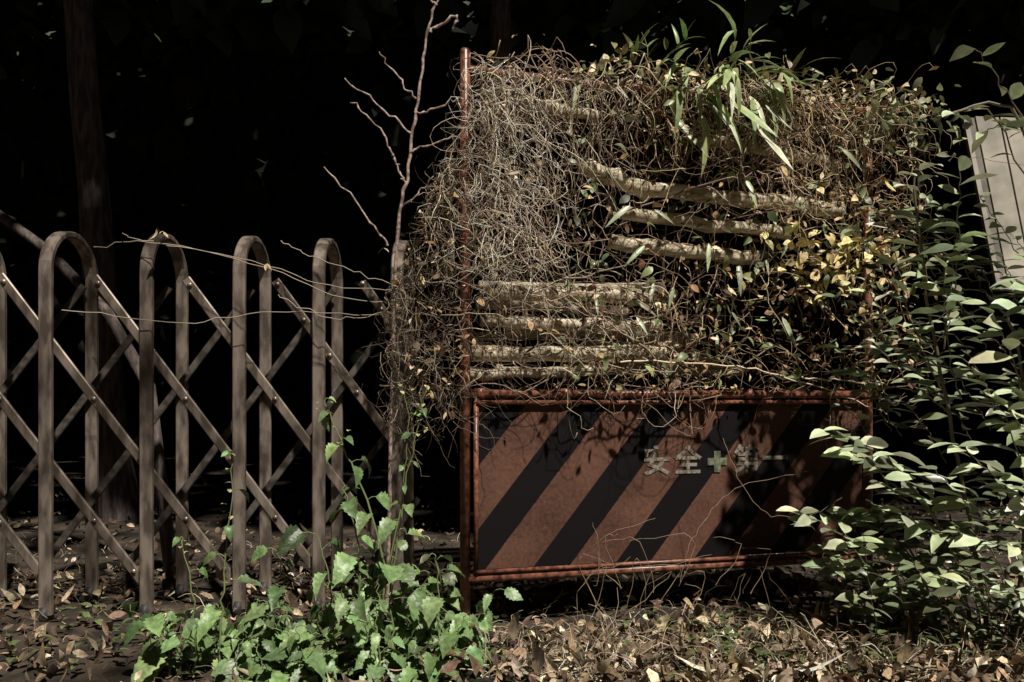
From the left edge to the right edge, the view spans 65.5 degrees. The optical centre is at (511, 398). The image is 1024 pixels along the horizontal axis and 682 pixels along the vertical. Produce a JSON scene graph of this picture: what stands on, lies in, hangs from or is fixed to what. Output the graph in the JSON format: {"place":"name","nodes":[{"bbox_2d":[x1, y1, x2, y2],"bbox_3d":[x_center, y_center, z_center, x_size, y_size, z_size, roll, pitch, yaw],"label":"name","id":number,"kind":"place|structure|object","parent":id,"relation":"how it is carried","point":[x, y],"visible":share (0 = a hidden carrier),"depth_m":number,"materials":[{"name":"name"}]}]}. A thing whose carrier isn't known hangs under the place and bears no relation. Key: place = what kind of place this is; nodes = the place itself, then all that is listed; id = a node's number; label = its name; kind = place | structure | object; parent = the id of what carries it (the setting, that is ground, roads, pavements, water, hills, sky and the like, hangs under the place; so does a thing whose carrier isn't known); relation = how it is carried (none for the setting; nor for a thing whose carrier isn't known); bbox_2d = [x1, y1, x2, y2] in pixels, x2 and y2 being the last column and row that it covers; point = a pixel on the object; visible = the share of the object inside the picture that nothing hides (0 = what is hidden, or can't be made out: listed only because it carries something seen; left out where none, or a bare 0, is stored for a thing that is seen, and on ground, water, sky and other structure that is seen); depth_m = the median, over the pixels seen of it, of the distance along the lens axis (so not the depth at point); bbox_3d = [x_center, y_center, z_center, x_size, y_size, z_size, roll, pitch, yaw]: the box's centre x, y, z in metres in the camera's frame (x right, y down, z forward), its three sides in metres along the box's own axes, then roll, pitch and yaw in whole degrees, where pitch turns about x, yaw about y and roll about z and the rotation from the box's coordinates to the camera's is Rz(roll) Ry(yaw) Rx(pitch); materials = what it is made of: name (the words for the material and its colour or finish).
{"place":"outdoors","nodes":[
{"label":"outdoors","id":0,"kind":"place"},
{"bbox_2d":[194,142,515,331],"label":"sky","id":1,"kind":"structure","parent":0,"point":[344,183],"materials":[{"name":"black"}]},
{"bbox_2d":[0,454,1023,681],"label":"ground","id":2,"kind":"structure","parent":0,"point":[211,508],"depth_m":3.52,"materials":[{"name":"soil"}]},
{"bbox_2d":[0,210,175,575],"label":"fallen branch","id":3,"kind":"object","parent":2,"relation":"on","point":[166,529],"visible":0.49,"depth_m":3.40,"materials":[{"name":"brown wood"}]},
{"bbox_2d":[63,0,138,521],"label":"forest tree","id":4,"kind":"object","parent":2,"relation":"on","point":[119,499],"visible":0.64,"depth_m":4.83,"materials":[{"name":"brown plant"}]},
{"bbox_2d":[0,0,1023,125],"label":"forest canopy","id":5,"kind":"object","parent":4,"relation":"on","point":[293,29],"visible":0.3,"depth_m":9.46,"materials":[{"name":"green plant"}]},
{"bbox_2d":[0,231,420,621],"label":"folding accordion gate","id":6,"kind":"structure","parent":2,"relation":"on","point":[45,323],"depth_m":2.78,"materials":[{"name":"metal"}]},
{"bbox_2d":[121,382,522,681],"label":"nettle weed","id":7,"kind":"object","parent":2,"relation":"on","point":[424,608],"depth_m":2.17,"materials":[{"name":"green plant"}]},
{"bbox_2d":[324,0,460,616],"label":"bare sapling","id":8,"kind":"object","parent":2,"relation":"on","point":[411,151],"visible":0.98,"depth_m":2.58,"materials":[{"name":"brown plant"}]},
{"bbox_2d":[482,0,521,399],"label":"forest tree","id":9,"kind":"object","parent":2,"relation":"on","point":[501,20],"visible":0.29,"depth_m":8.11,"materials":[{"name":"brown plant"}]},
{"bbox_2d":[0,0,1023,459],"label":"forest undergrowth","id":10,"kind":"object","parent":2,"relation":"on","point":[216,150],"visible":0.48,"depth_m":10.27,"materials":[{"name":"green plant"}]},
{"bbox_2d":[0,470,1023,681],"bbox_3d":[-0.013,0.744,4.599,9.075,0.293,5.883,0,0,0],"label":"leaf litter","id":11,"kind":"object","parent":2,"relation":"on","point":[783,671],"visible":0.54,"depth_m":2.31,"materials":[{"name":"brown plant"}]},
{"bbox_2d":[460,47,876,628],"bbox_3d":[0.610,-0.197,2.866,1.650,1.933,0.120,0,0,-14],"label":"construction barricade","id":12,"kind":"object","parent":2,"relation":"on","point":[549,493],"visible":0.97,"depth_m":2.81,"materials":[{"name":"red paint"}]},
{"bbox_2d":[470,96,845,381],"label":"stacked logs","id":13,"kind":"object","parent":12,"relation":"attached to","point":[661,189],"visible":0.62,"depth_m":2.82,"materials":[{"name":"brown wood"}]},
{"bbox_2d":[386,34,976,419],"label":"dead leaves on vines","id":14,"kind":"object","parent":12,"relation":"attached to","point":[838,257],"visible":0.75,"depth_m":2.80,"materials":[{"name":"brown plant"}]},
{"bbox_2d":[356,35,1021,626],"bbox_3d":[0.704,-0.231,2.808,2.468,1.996,0.558,0,0,-14],"label":"dead vine tangle","id":15,"kind":"object","parent":2,"relation":"on","point":[508,99],"visible":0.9,"depth_m":2.67,"materials":[{"name":"brown plant"}]},
{"bbox_2d":[62,228,421,429],"bbox_3d":[-0.898,-0.216,2.646,1.208,0.689,0.167,0,0,0],"label":"trailing vine","id":16,"kind":"object","parent":15,"relation":"attached to","point":[278,294],"depth_m":2.63,"materials":[{"name":"brown plant"}]},
{"bbox_2d":[573,0,867,354],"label":"bamboo grass","id":17,"kind":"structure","parent":15,"relation":"on","point":[678,96],"depth_m":2.69,"materials":[{"name":"green plant"}]},
{"bbox_2d":[553,60,972,391],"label":"climbing vine leaves","id":18,"kind":"object","parent":15,"relation":"attached to","point":[772,215],"visible":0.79,"depth_m":2.82,"materials":[{"name":"green plant"}]},
{"bbox_2d":[776,42,1023,655],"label":"evergreen shrub","id":19,"kind":"object","parent":2,"relation":"on","point":[924,559],"depth_m":2.36,"materials":[{"name":"green plant"}]},
{"bbox_2d":[961,116,1023,290],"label":"metal signboard","id":20,"kind":"object","parent":2,"relation":"on","point":[1004,186],"visible":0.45,"depth_m":3.60,"materials":[{"name":"white paint"}]}
]}

